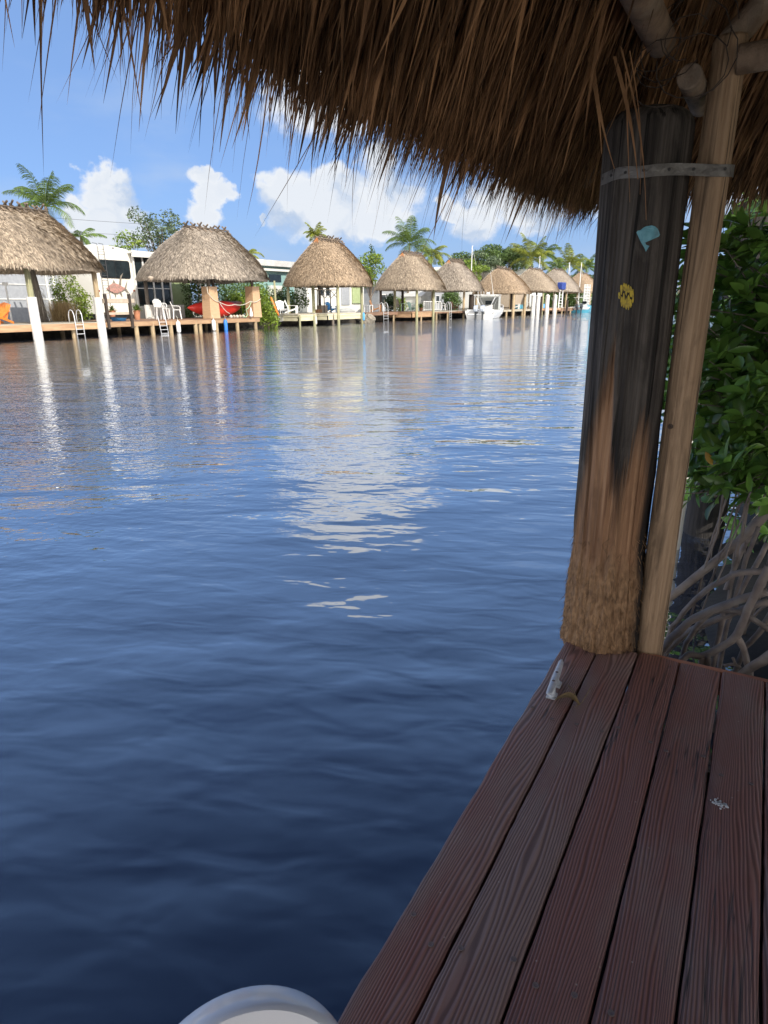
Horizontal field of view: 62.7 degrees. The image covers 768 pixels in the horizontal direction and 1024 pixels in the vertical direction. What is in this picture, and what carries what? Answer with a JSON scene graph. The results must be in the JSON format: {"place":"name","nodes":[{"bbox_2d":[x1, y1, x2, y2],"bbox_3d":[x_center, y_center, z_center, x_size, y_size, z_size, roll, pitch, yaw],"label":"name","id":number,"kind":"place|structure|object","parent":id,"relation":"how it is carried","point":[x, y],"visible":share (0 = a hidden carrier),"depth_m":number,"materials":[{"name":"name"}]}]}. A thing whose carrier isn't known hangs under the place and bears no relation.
{"place":"outdoors","nodes":[
{"label":"outdoors","id":0,"kind":"place"},
{"bbox_2d":[79,308,508,319],"bbox_3d":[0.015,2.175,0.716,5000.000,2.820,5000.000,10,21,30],"label":"ground","id":1,"kind":"structure","parent":0,"point":[227,316],"depth_m":88.75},
{"bbox_2d":[0,274,60,321],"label":"grey trailer","id":2,"kind":"object","parent":1,"relation":"on","point":[17,291],"visible":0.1,"depth_m":36.50,"materials":[{"name":"metal"}]},
{"bbox_2d":[30,270,49,321],"bbox_3d":[-18.006,-11.125,32.928,0.685,3.061,0.815,10,21,30],"label":"leaning post","id":3,"kind":"object","parent":1,"relation":"on","point":[41,303],"visible":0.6,"depth_m":32.80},
{"bbox_2d":[1,164,85,229],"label":"palm tree","id":4,"kind":"object","parent":1,"relation":"on","point":[46,199],"visible":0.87,"depth_m":37.36,"materials":[{"name":"green plant"}]},
{"bbox_2d":[49,276,70,306],"bbox_3d":[-18.206,-11.972,35.509,1.066,2.975,1.148,-12,21,-30],"label":"bush","id":5,"kind":"object","parent":1,"relation":"on","point":[56,292],"visible":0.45,"depth_m":35.31,"materials":[{"name":"green plant"}]},
{"bbox_2d":[44,300,81,321],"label":"ornamental grass","id":6,"kind":"object","parent":1,"relation":"on","point":[59,312],"depth_m":34.48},
{"bbox_2d":[65,275,93,320],"bbox_3d":[-17.531,-12.228,36.137,1.128,3.061,1.461,10,21,30],"label":"bush","id":7,"kind":"object","parent":1,"relation":"on","point":[80,299],"visible":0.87,"depth_m":36.07,"materials":[{"name":"green plant"}]},
{"bbox_2d":[72,228,106,319],"bbox_3d":[-19.723,-15.714,41.917,2.335,6.087,2.609,10,21,30],"label":"palm tree","id":8,"kind":"object","parent":1,"relation":"on","point":[81,236],"visible":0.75,"depth_m":41.12,"materials":[{"name":"green plant"}]},
{"bbox_2d":[57,242,136,319],"bbox_3d":[-20.473,-15.080,41.705,8.676,4.584,3.102,10,21,30],"label":"travel trailer","id":9,"kind":"object","parent":1,"relation":"on","point":[116,262],"visible":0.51,"depth_m":39.41,"materials":[{"name":"white metal"}]},
{"bbox_2d":[107,273,128,296],"bbox_3d":[-16.784,-14.311,39.708,0.050,1.456,1.680,10,21,30],"label":"fish sculpture","id":10,"kind":"object","parent":9,"relation":"attached to","point":[114,287],"visible":1,"depth_m":39.68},
{"bbox_2d":[108,229,146,250],"bbox_3d":[-19.593,-18.439,49.134,3.004,6.556,3.317,10,21,30],"label":"leafy tree","id":11,"kind":"object","parent":1,"relation":"on","point":[132,243],"visible":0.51,"depth_m":47.87,"materials":[{"name":"green plant"}]},
{"bbox_2d":[110,250,173,318],"bbox_3d":[-16.716,-15.264,42.764,3.900,4.263,3.424,10,21,30],"label":"screened porch","id":12,"kind":"object","parent":1,"relation":"on","point":[161,292],"visible":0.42,"depth_m":41.49,"materials":[{"name":"white metal"}]},
{"bbox_2d":[134,257,145,305],"bbox_3d":[-15.902,-15.051,41.010,0.060,3.105,0.606,10,21,30],"label":"window","id":13,"kind":"structure","parent":12,"relation":"in","point":[137,260],"depth_m":41.09,"materials":[{"name":"black glass"}]},
{"bbox_2d":[143,257,154,304],"bbox_3d":[-15.537,-15.242,41.583,0.060,3.105,0.606,10,21,30],"label":"window","id":14,"kind":"structure","parent":12,"relation":"in","point":[150,284],"depth_m":41.83,"materials":[{"name":"black glass"}]},
{"bbox_2d":[154,282,162,304],"bbox_3d":[-15.171,-15.433,42.156,0.060,3.105,0.606,10,21,30],"label":"window","id":15,"kind":"structure","parent":12,"relation":"in","point":[158,288],"depth_m":42.38,"materials":[{"name":"black glass"}]},
{"bbox_2d":[163,282,171,304],"bbox_3d":[-14.805,-15.625,42.729,0.060,3.105,0.606,10,21,30],"label":"window","id":16,"kind":"structure","parent":12,"relation":"in","point":[166,285],"depth_m":42.98,"materials":[{"name":"black glass"}]},
{"bbox_2d":[126,206,184,251],"bbox_3d":[-17.697,-19.684,50.001,3.592,8.355,4.616,3,18,9],"label":"leafy tree","id":17,"kind":"object","parent":1,"relation":"on","point":[150,228],"visible":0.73,"depth_m":48.52,"materials":[{"name":"green plant"}]},
{"bbox_2d":[171,283,206,316],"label":"green house","id":18,"kind":"structure","parent":1,"relation":"on","point":[178,297],"depth_m":44.48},
{"bbox_2d":[180,280,273,316],"bbox_3d":[-11.559,-15.912,47.097,2.051,3.248,9.543,10,21,30],"label":"hedge","id":19,"kind":"object","parent":1,"relation":"on","point":[194,289],"visible":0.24,"depth_m":44.79,"materials":[{"name":"green plant"}]},
{"bbox_2d":[222,290,245,315],"bbox_3d":[-10.565,-15.258,46.532,1.544,2.236,3.047,10,21,30],"label":"bush","id":20,"kind":"object","parent":1,"relation":"on","point":[236,296],"visible":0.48,"depth_m":46.03,"materials":[{"name":"green plant"}]},
{"bbox_2d":[218,259,294,314],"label":"teal house","id":21,"kind":"structure","parent":1,"relation":"on","point":[276,271],"depth_m":54.20,"materials":[{"name":"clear glass"}]},
{"bbox_2d":[268,274,280,281],"bbox_3d":[-9.450,-20.245,54.545,0.060,0.600,1.600,10,21,30],"label":"window","id":22,"kind":"structure","parent":21,"relation":"in","point":[277,278],"depth_m":54.50,"materials":[{"name":"black glass"}]},
{"bbox_2d":[249,249,264,258],"bbox_3d":[-12.312,-20.954,57.560,2.920,6.160,2.852,3,18,10],"label":"palm tree","id":23,"kind":"object","parent":1,"relation":"on","point":[252,251],"visible":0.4,"depth_m":56.39,"materials":[{"name":"green plant"}]},
{"bbox_2d":[244,283,272,321],"bbox_3d":[-9.169,-15.177,45.710,2.134,2.778,1.942,0,18,1],"label":"bush","id":24,"kind":"object","parent":1,"relation":"on","point":[263,296],"visible":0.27,"depth_m":45.60,"materials":[{"name":"green plant"}]},
{"bbox_2d":[268,289,286,312],"bbox_3d":[-8.803,-17.840,53.785,2.149,2.587,2.424,10,21,30],"label":"bush","id":25,"kind":"object","parent":1,"relation":"on","point":[278,295],"visible":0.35,"depth_m":53.26,"materials":[{"name":"green plant"}]},
{"bbox_2d":[0,311,568,338],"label":"seawall","id":26,"kind":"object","parent":1,"relation":"on","point":[10,335],"visible":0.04,"depth_m":41.65,"materials":[{"name":"concrete"}]},
{"bbox_2d":[2,282,12,320],"bbox_3d":[-19.200,-10.639,32.228,0.200,2.100,0.200,10,21,30],"label":"utility pedestal","id":27,"kind":"object","parent":26,"relation":"on","point":[5,284],"visible":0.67,"depth_m":32.06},
{"bbox_2d":[276,286,308,312],"bbox_3d":[-7.802,-18.003,53.835,2.967,2.839,2.448,-4,19,-12],"label":"bush","id":28,"kind":"object","parent":1,"relation":"on","point":[294,298],"visible":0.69,"depth_m":53.65,"materials":[{"name":"green plant"}]},
{"bbox_2d":[303,222,326,241],"bbox_3d":[-6.712,-24.364,63.442,2.775,8.886,2.700,10,21,30],"label":"palm tree","id":29,"kind":"object","parent":1,"relation":"on","point":[311,233],"visible":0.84,"depth_m":62.20,"materials":[{"name":"green plant"}]},
{"bbox_2d":[281,235,374,324],"bbox_3d":[-4.604,-18.356,52.455,6.765,8.719,6.013,10,21,30],"label":"thatched hut","id":30,"kind":"object","parent":1,"relation":"on","point":[324,262],"visible":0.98,"depth_m":50.13,"materials":[{"name":"wicker"}]},
{"bbox_2d":[294,287,363,312],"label":"grey cottage","id":31,"kind":"structure","parent":1,"relation":"on","point":[349,297],"depth_m":63.33,"materials":[{"name":"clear glass"}]},
{"bbox_2d":[341,287,349,304],"bbox_3d":[-3.935,-21.981,64.119,0.080,1.700,1.451,10,21,30],"label":"door","id":32,"kind":"structure","parent":31,"relation":"in","point":[345,292],"depth_m":64.08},
{"bbox_2d":[358,251,386,309],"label":"leafy tree","id":33,"kind":"object","parent":1,"relation":"on","point":[372,261],"visible":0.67,"depth_m":69.61,"materials":[{"name":"green plant"}]},
{"bbox_2d":[383,293,396,310],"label":"bush","id":34,"kind":"object","parent":1,"relation":"on","point":[389,300],"visible":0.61,"depth_m":67.30,"materials":[{"name":"green plant"}]},
{"bbox_2d":[364,286,449,311],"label":"grey bungalow","id":35,"kind":"object","parent":1,"relation":"on","point":[375,299],"visible":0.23,"depth_m":73.17,"materials":[{"name":"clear glass"}]},
{"bbox_2d":[382,215,435,292],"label":"palm tree","id":36,"kind":"object","parent":1,"relation":"on","point":[405,236],"visible":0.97,"depth_m":73.74,"materials":[{"name":"green plant"}]},
{"bbox_2d":[404,291,435,310],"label":"white gabled shed","id":37,"kind":"structure","parent":1,"relation":"on","point":[410,296],"depth_m":74.98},
{"bbox_2d":[417,245,450,265],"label":"palm tree","id":38,"kind":"object","parent":1,"relation":"on","point":[436,255],"visible":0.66,"depth_m":82.60,"materials":[{"name":"green plant"}]},
{"bbox_2d":[441,292,462,309],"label":"bush","id":39,"kind":"object","parent":1,"relation":"on","point":[453,297],"visible":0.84,"depth_m":78.25,"materials":[{"name":"green plant"}]},
{"bbox_2d":[451,251,485,265],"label":"leafy tree","id":40,"kind":"object","parent":1,"relation":"on","point":[458,255],"visible":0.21,"depth_m":105.57,"materials":[{"name":"green plant"}]},
{"bbox_2d":[464,258,489,280],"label":"leafy tree","id":41,"kind":"object","parent":1,"relation":"on","point":[476,269],"visible":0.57,"depth_m":96.29,"materials":[{"name":"green plant"}]},
{"bbox_2d":[460,292,498,307],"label":"camper","id":42,"kind":"object","parent":1,"relation":"on","point":[466,300],"visible":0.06,"depth_m":95.41,"materials":[{"name":"white metal"}]},
{"bbox_2d":[459,249,503,280],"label":"leafy tree","id":43,"kind":"object","parent":1,"relation":"on","point":[493,261],"visible":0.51,"depth_m":106.33,"materials":[{"name":"green plant"}]},
{"bbox_2d":[479,244,523,271],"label":"leafy tree","id":44,"kind":"object","parent":1,"relation":"on","point":[508,256],"visible":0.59,"depth_m":122.46,"materials":[{"name":"green plant"}]},
{"bbox_2d":[472,265,531,315],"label":"thatched hut","id":45,"kind":"object","parent":1,"relation":"on","point":[506,281],"visible":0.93,"depth_m":82.03,"materials":[{"name":"wicker"}]},
{"bbox_2d":[499,275,523,307],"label":"camper","id":46,"kind":"object","parent":1,"relation":"on","point":[505,300],"visible":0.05,"depth_m":105.81,"materials":[{"name":"beige metal"}]},
{"bbox_2d":[504,245,534,268],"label":"leafy tree","id":47,"kind":"object","parent":1,"relation":"on","point":[520,262],"visible":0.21,"depth_m":130.01,"materials":[{"name":"green plant"}]},
{"bbox_2d":[514,269,541,306],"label":"camper","id":48,"kind":"object","parent":1,"relation":"on","point":[519,272],"visible":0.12,"depth_m":126.02,"materials":[{"name":"white metal"}]},
{"bbox_2d":[510,232,554,307],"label":"palm tree","id":49,"kind":"object","parent":1,"relation":"on","point":[531,246],"visible":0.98,"depth_m":119.67,"materials":[{"name":"green plant"}]},
{"bbox_2d":[532,243,561,269],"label":"palm tree","id":50,"kind":"object","parent":1,"relation":"on","point":[551,255],"visible":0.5,"depth_m":133.72,"materials":[{"name":"green plant"}]},
{"bbox_2d":[543,258,567,306],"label":"palm tree","id":51,"kind":"object","parent":1,"relation":"on","point":[554,265],"visible":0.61,"depth_m":142.69,"materials":[{"name":"green plant"}]},
{"bbox_2d":[534,267,581,312],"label":"thatched hut","id":52,"kind":"object","parent":1,"relation":"on","point":[556,276],"visible":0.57,"depth_m":104.15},
{"bbox_2d":[552,243,590,271],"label":"palm tree","id":53,"kind":"object","parent":1,"relation":"on","point":[571,259],"visible":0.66,"depth_m":143.72,"materials":[{"name":"green plant"}]},
{"bbox_2d":[562,271,592,306],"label":"thatched hut","id":54,"kind":"object","parent":1,"relation":"on","point":[586,278],"visible":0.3,"depth_m":117.10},
{"bbox_2d":[571,254,594,276],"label":"palm tree","id":55,"kind":"object","parent":1,"relation":"on","point":[587,262],"visible":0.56,"depth_m":157.13,"materials":[{"name":"green plant"}]},
{"bbox_2d":[526,289,713,307],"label":"distant trees","id":56,"kind":"object","parent":1,"relation":"on","point":[571,301],"visible":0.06,"depth_m":161.46,"materials":[{"name":"green plant"}]},
{"bbox_2d":[0,0,758,304],"label":"sky","id":57,"kind":"structure","parent":0,"point":[160,171],"materials":[{"name":"blue"}]},
{"bbox_2d":[0,311,763,1023],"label":"canal water","id":58,"kind":"structure","parent":0,"point":[280,625],"depth_m":3.08,"materials":[{"name":"liquid"}]},
{"bbox_2d":[0,321,97,337],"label":"wooden dock","id":59,"kind":"object","parent":58,"relation":"in","point":[6,327],"visible":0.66,"depth_m":30.83,"materials":[{"name":"wood"}]},
{"bbox_2d":[0,302,13,323],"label":"adirondack chair","id":60,"kind":"object","parent":59,"relation":"on","point":[4,310],"visible":1,"depth_m":29.81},
{"bbox_2d":[0,199,106,339],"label":"thatched hut","id":61,"kind":"object","parent":59,"relation":"on","point":[39,241],"visible":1,"depth_m":29.83,"materials":[{"name":"plant"}]},
{"bbox_2d":[68,309,85,337],"bbox_3d":[-15.504,-9.472,31.769,0.527,1.442,0.464,10,21,30],"label":"dock ladder","id":62,"kind":"object","parent":59,"relation":"attached to","point":[77,321],"visible":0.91,"depth_m":31.67,"materials":[{"name":"white metal"}]},
{"bbox_2d":[67,317,259,334],"bbox_3d":[-13.780,-10.662,39.476,5.302,2.740,12.280,10,21,30],"label":"wooden dock","id":63,"kind":"object","parent":58,"relation":"in","point":[151,324],"visible":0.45,"depth_m":37.50,"materials":[{"name":"wood"}]},
{"bbox_2d":[102,293,134,328],"bbox_3d":[-14.335,-10.780,33.773,0.805,1.788,1.893,10,21,30],"label":"cleaning table","id":64,"kind":"object","parent":63,"relation":"on","point":[128,300],"visible":0.84,"depth_m":33.44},
{"bbox_2d":[132,304,143,319],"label":"potted plant","id":65,"kind":"object","parent":63,"relation":"on","point":[136,310],"visible":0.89,"depth_m":37.20,"materials":[{"name":"green plant"}]},
{"bbox_2d":[153,299,168,319],"bbox_3d":[-13.357,-12.143,37.706,0.611,1.182,0.560,3,19,11],"label":"dock chair","id":66,"kind":"object","parent":63,"relation":"on","point":[156,302],"visible":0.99,"depth_m":37.62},
{"bbox_2d":[144,305,184,318],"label":"wall","id":67,"kind":"structure","parent":63,"relation":"on","point":[149,311],"depth_m":41.02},
{"bbox_2d":[135,220,270,330],"bbox_3d":[-11.645,-14.398,41.188,6.542,8.337,7.782,10,21,30],"label":"thatched hut","id":68,"kind":"object","parent":63,"relation":"on","point":[200,254],"visible":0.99,"depth_m":38.72,"materials":[{"name":"wicker"}]},
{"bbox_2d":[201,286,219,318],"bbox_3d":[-10.793,-13.011,39.157,0.720,1.884,0.799,10,21,30],"label":"column cover","id":69,"kind":"object","parent":63,"relation":"on","point":[210,307],"depth_m":38.92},
{"bbox_2d":[245,286,261,316],"bbox_3d":[-8.795,-14.090,42.278,0.720,1.954,0.799,10,21,30],"label":"column cover","id":70,"kind":"object","parent":63,"relation":"on","point":[252,293],"depth_m":42.01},
{"bbox_3d":[-10.857,-13.598,42.912,0.900,0.630,2.470,10,21,30],"label":"kayak rack","id":71,"kind":"object","parent":63,"relation":"on","visible":0},
{"bbox_2d":[187,301,240,316],"bbox_3d":[-11.013,-13.396,41.453,0.849,1.073,4.500,40,35,20],"label":"kayak","id":72,"kind":"object","parent":71,"relation":"on","point":[197,308],"visible":0.66,"depth_m":41.43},
{"bbox_2d":[259,298,280,327],"bbox_3d":[-8.202,-13.957,44.500,1.789,2.398,2.444,10,21,30],"label":"bush","id":73,"kind":"object","parent":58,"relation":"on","point":[269,316],"visible":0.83,"depth_m":44.16,"materials":[{"name":"green plant"}]},
{"bbox_2d":[277,314,316,325],"bbox_3d":[-7.135,-14.090,49.574,3.230,2.850,2.377,10,21,30],"label":"wooden dock","id":74,"kind":"object","parent":58,"relation":"in","point":[302,317],"visible":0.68,"depth_m":48.14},
{"bbox_2d":[276,300,287,313],"bbox_3d":[-7.727,-15.476,47.569,0.790,0.984,0.966,-10,21,-27],"label":"adirondack chair","id":75,"kind":"object","parent":74,"relation":"on","point":[280,307],"visible":0.95,"depth_m":47.71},
{"bbox_2d":[284,301,297,312],"bbox_3d":[-7.386,-16.285,49.940,1.014,1.033,0.829,0,18,1],"label":"adirondack chair","id":76,"kind":"object","parent":74,"relation":"on","point":[296,308],"visible":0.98,"depth_m":49.72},
{"bbox_2d":[279,313,360,324],"bbox_3d":[-5.429,-15.153,52.718,5.512,2.880,5.025,10,21,30],"label":"wooden dock","id":77,"kind":"object","parent":58,"relation":"in","point":[332,317],"visible":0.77,"depth_m":50.01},
{"bbox_2d":[311,289,336,312],"bbox_3d":[-5.028,-18.071,53.959,0.665,1.882,2.998,10,21,30],"label":"bar table","id":78,"kind":"object","parent":77,"relation":"on","point":[325,297],"visible":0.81,"depth_m":53.54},
{"bbox_2d":[357,312,397,320],"bbox_3d":[-1.266,-17.420,59.629,2.701,2.810,5.776,10,21,30],"label":"wooden dock","id":79,"kind":"object","parent":58,"relation":"in","point":[385,313],"visible":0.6,"depth_m":59.12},
{"bbox_2d":[382,311,431,319],"bbox_3d":[1.825,-18.779,63.643,4.801,2.840,4.632,10,21,30],"label":"wooden dock","id":80,"kind":"object","parent":58,"relation":"in","point":[407,314],"visible":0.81,"depth_m":61.59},
{"bbox_2d":[373,250,445,320],"bbox_3d":[2.658,-21.731,63.134,6.230,8.356,6.500,10,21,30],"label":"thatched hut","id":81,"kind":"object","parent":80,"relation":"on","point":[405,270],"visible":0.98,"depth_m":60.71,"materials":[{"name":"wicker"}]},
{"bbox_2d":[435,311,456,318],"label":"wooden dock","id":82,"kind":"object","parent":58,"relation":"in","point":[440,312],"visible":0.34,"depth_m":66.97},
{"bbox_2d":[423,301,440,310],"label":"white railing","id":83,"kind":"object","parent":82,"relation":"on","point":[436,305],"visible":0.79,"depth_m":70.37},
{"bbox_2d":[435,310,466,312],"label":"wooden dock","id":84,"kind":"object","parent":58,"relation":"in","point":[459,311],"visible":0.28,"depth_m":72.85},
{"bbox_2d":[423,257,484,317],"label":"thatched hut","id":85,"kind":"object","parent":84,"relation":"on","point":[456,275],"visible":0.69,"depth_m":70.81,"materials":[{"name":"wicker"}]},
{"bbox_2d":[465,291,503,318],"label":"motor boat","id":86,"kind":"object","parent":58,"relation":"on","point":[490,307],"visible":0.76,"depth_m":68.86,"materials":[{"name":"white plastic"}]},
{"bbox_2d":[511,294,514,315],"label":"dock piling","id":87,"kind":"object","parent":58,"relation":"in","point":[513,304],"visible":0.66,"depth_m":81.50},
{"bbox_2d":[503,309,530,315],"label":"wooden dock","id":88,"kind":"object","parent":58,"relation":"in","point":[508,310],"visible":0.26,"depth_m":83.58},
{"bbox_2d":[523,294,526,314],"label":"dock piling","id":89,"kind":"object","parent":58,"relation":"in","point":[524,307],"visible":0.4,"depth_m":85.06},
{"bbox_2d":[530,294,535,314],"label":"white piling","id":90,"kind":"object","parent":58,"relation":"in","point":[533,300],"visible":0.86,"depth_m":87.49,"materials":[{"name":"plastic"}]},
{"bbox_2d":[535,294,540,314],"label":"white piling","id":91,"kind":"object","parent":58,"relation":"in","point":[537,308],"visible":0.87,"depth_m":89.13,"materials":[{"name":"plastic"}]},
{"bbox_2d":[527,308,560,313],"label":"wooden dock","id":92,"kind":"object","parent":58,"relation":"in","point":[549,309],"visible":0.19,"depth_m":95.82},
{"bbox_2d":[509,266,559,313],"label":"thatched hut","id":93,"kind":"object","parent":92,"relation":"on","point":[537,280],"visible":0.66,"depth_m":92.72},
{"bbox_2d":[544,294,549,313],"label":"white piling","id":94,"kind":"object","parent":58,"relation":"in","point":[547,298],"visible":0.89,"depth_m":92.58,"materials":[{"name":"plastic"}]},
{"bbox_2d":[338,642,767,1023],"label":"wooden dock","id":95,"kind":"object","parent":58,"relation":"in","point":[457,946],"visible":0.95,"depth_m":1.34,"materials":[{"name":"wood"}]},
{"bbox_2d":[179,985,337,1023],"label":"plastic chair","id":96,"kind":"object","parent":95,"relation":"on","point":[267,1004],"visible":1,"depth_m":0.60,"materials":[{"name":"plastic"}]},
{"bbox_2d":[0,0,767,685],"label":"thatched hut","id":97,"kind":"object","parent":95,"relation":"on","point":[526,98],"visible":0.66,"depth_m":1.59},
{"bbox_2d":[546,659,563,699],"bbox_3d":[0.531,0.534,1.962,0.031,0.058,0.212,8,20,25],"label":"dock cleat","id":98,"kind":"object","parent":95,"relation":"attached to","point":[555,682],"visible":1,"depth_m":1.94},
{"bbox_2d":[555,692,579,704],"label":"dry leaf","id":99,"kind":"object","parent":95,"relation":"on","point":[572,696],"visible":1,"depth_m":1.91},
{"bbox_2d":[552,294,557,313],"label":"white piling","id":100,"kind":"object","parent":58,"relation":"in","point":[554,304],"visible":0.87,"depth_m":95.66,"materials":[{"name":"plastic"}]},
{"bbox_2d":[543,307,578,312],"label":"wooden dock","id":101,"kind":"object","parent":58,"relation":"in","point":[570,309],"visible":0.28,"depth_m":104.76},
{"bbox_2d":[557,282,565,307],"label":"tower seat","id":102,"kind":"object","parent":101,"relation":"on","point":[561,286],"visible":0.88,"depth_m":99.23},
{"bbox_2d":[571,295,591,312],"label":"motor boat","id":103,"kind":"object","parent":58,"relation":"on","point":[583,307],"visible":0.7,"depth_m":106.57,"materials":[{"name":"white plastic"}]},
{"bbox_2d":[558,104,734,719],"bbox_3d":[0.795,0.872,2.428,0.337,4.214,0.281,-4,19,-10],"label":"old piling","id":104,"kind":"object","parent":58,"relation":"in","point":[637,257],"visible":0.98,"depth_m":1.91,"materials":[{"name":"brown wood"}]},
{"bbox_2d":[677,403,699,549],"bbox_3d":[1.853,0.782,4.254,0.128,3.230,0.128,10,21,30],"label":"sleeved piling","id":105,"kind":"object","parent":58,"relation":"in","point":[681,526],"depth_m":3.97,"materials":[{"name":"plastic"}]},
{"bbox_2d":[683,202,767,538],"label":"dark piling","id":106,"kind":"object","parent":58,"relation":"in","point":[697,524],"visible":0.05,"depth_m":4.19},
{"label":"wooden dock","id":107,"kind":"object","parent":58,"relation":"in","visible":0},
{"bbox_2d":[583,284,590,304],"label":"white lattice frame","id":108,"kind":"object","parent":107,"relation":"on","point":[588,291],"visible":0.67,"depth_m":113.00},
{"bbox_2d":[469,294,474,309],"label":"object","id":109,"kind":"object","parent":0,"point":[471,301],"visible":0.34,"depth_m":72.34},
{"bbox_2d":[701,478,767,678],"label":"mud bank","id":110,"kind":"structure","parent":0,"point":[758,648],"depth_m":3.02,"materials":[{"name":"soil"}]},
{"bbox_2d":[657,206,767,732],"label":"mangrove tree","id":111,"kind":"object","parent":110,"relation":"on","point":[730,440],"visible":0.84,"depth_m":2.29,"materials":[{"name":"green plant"}]},
{"bbox_2d":[682,197,767,552],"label":"mangrove tree","id":112,"kind":"object","parent":110,"relation":"on","point":[752,510],"visible":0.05,"depth_m":3.72,"materials":[{"name":"green plant"}]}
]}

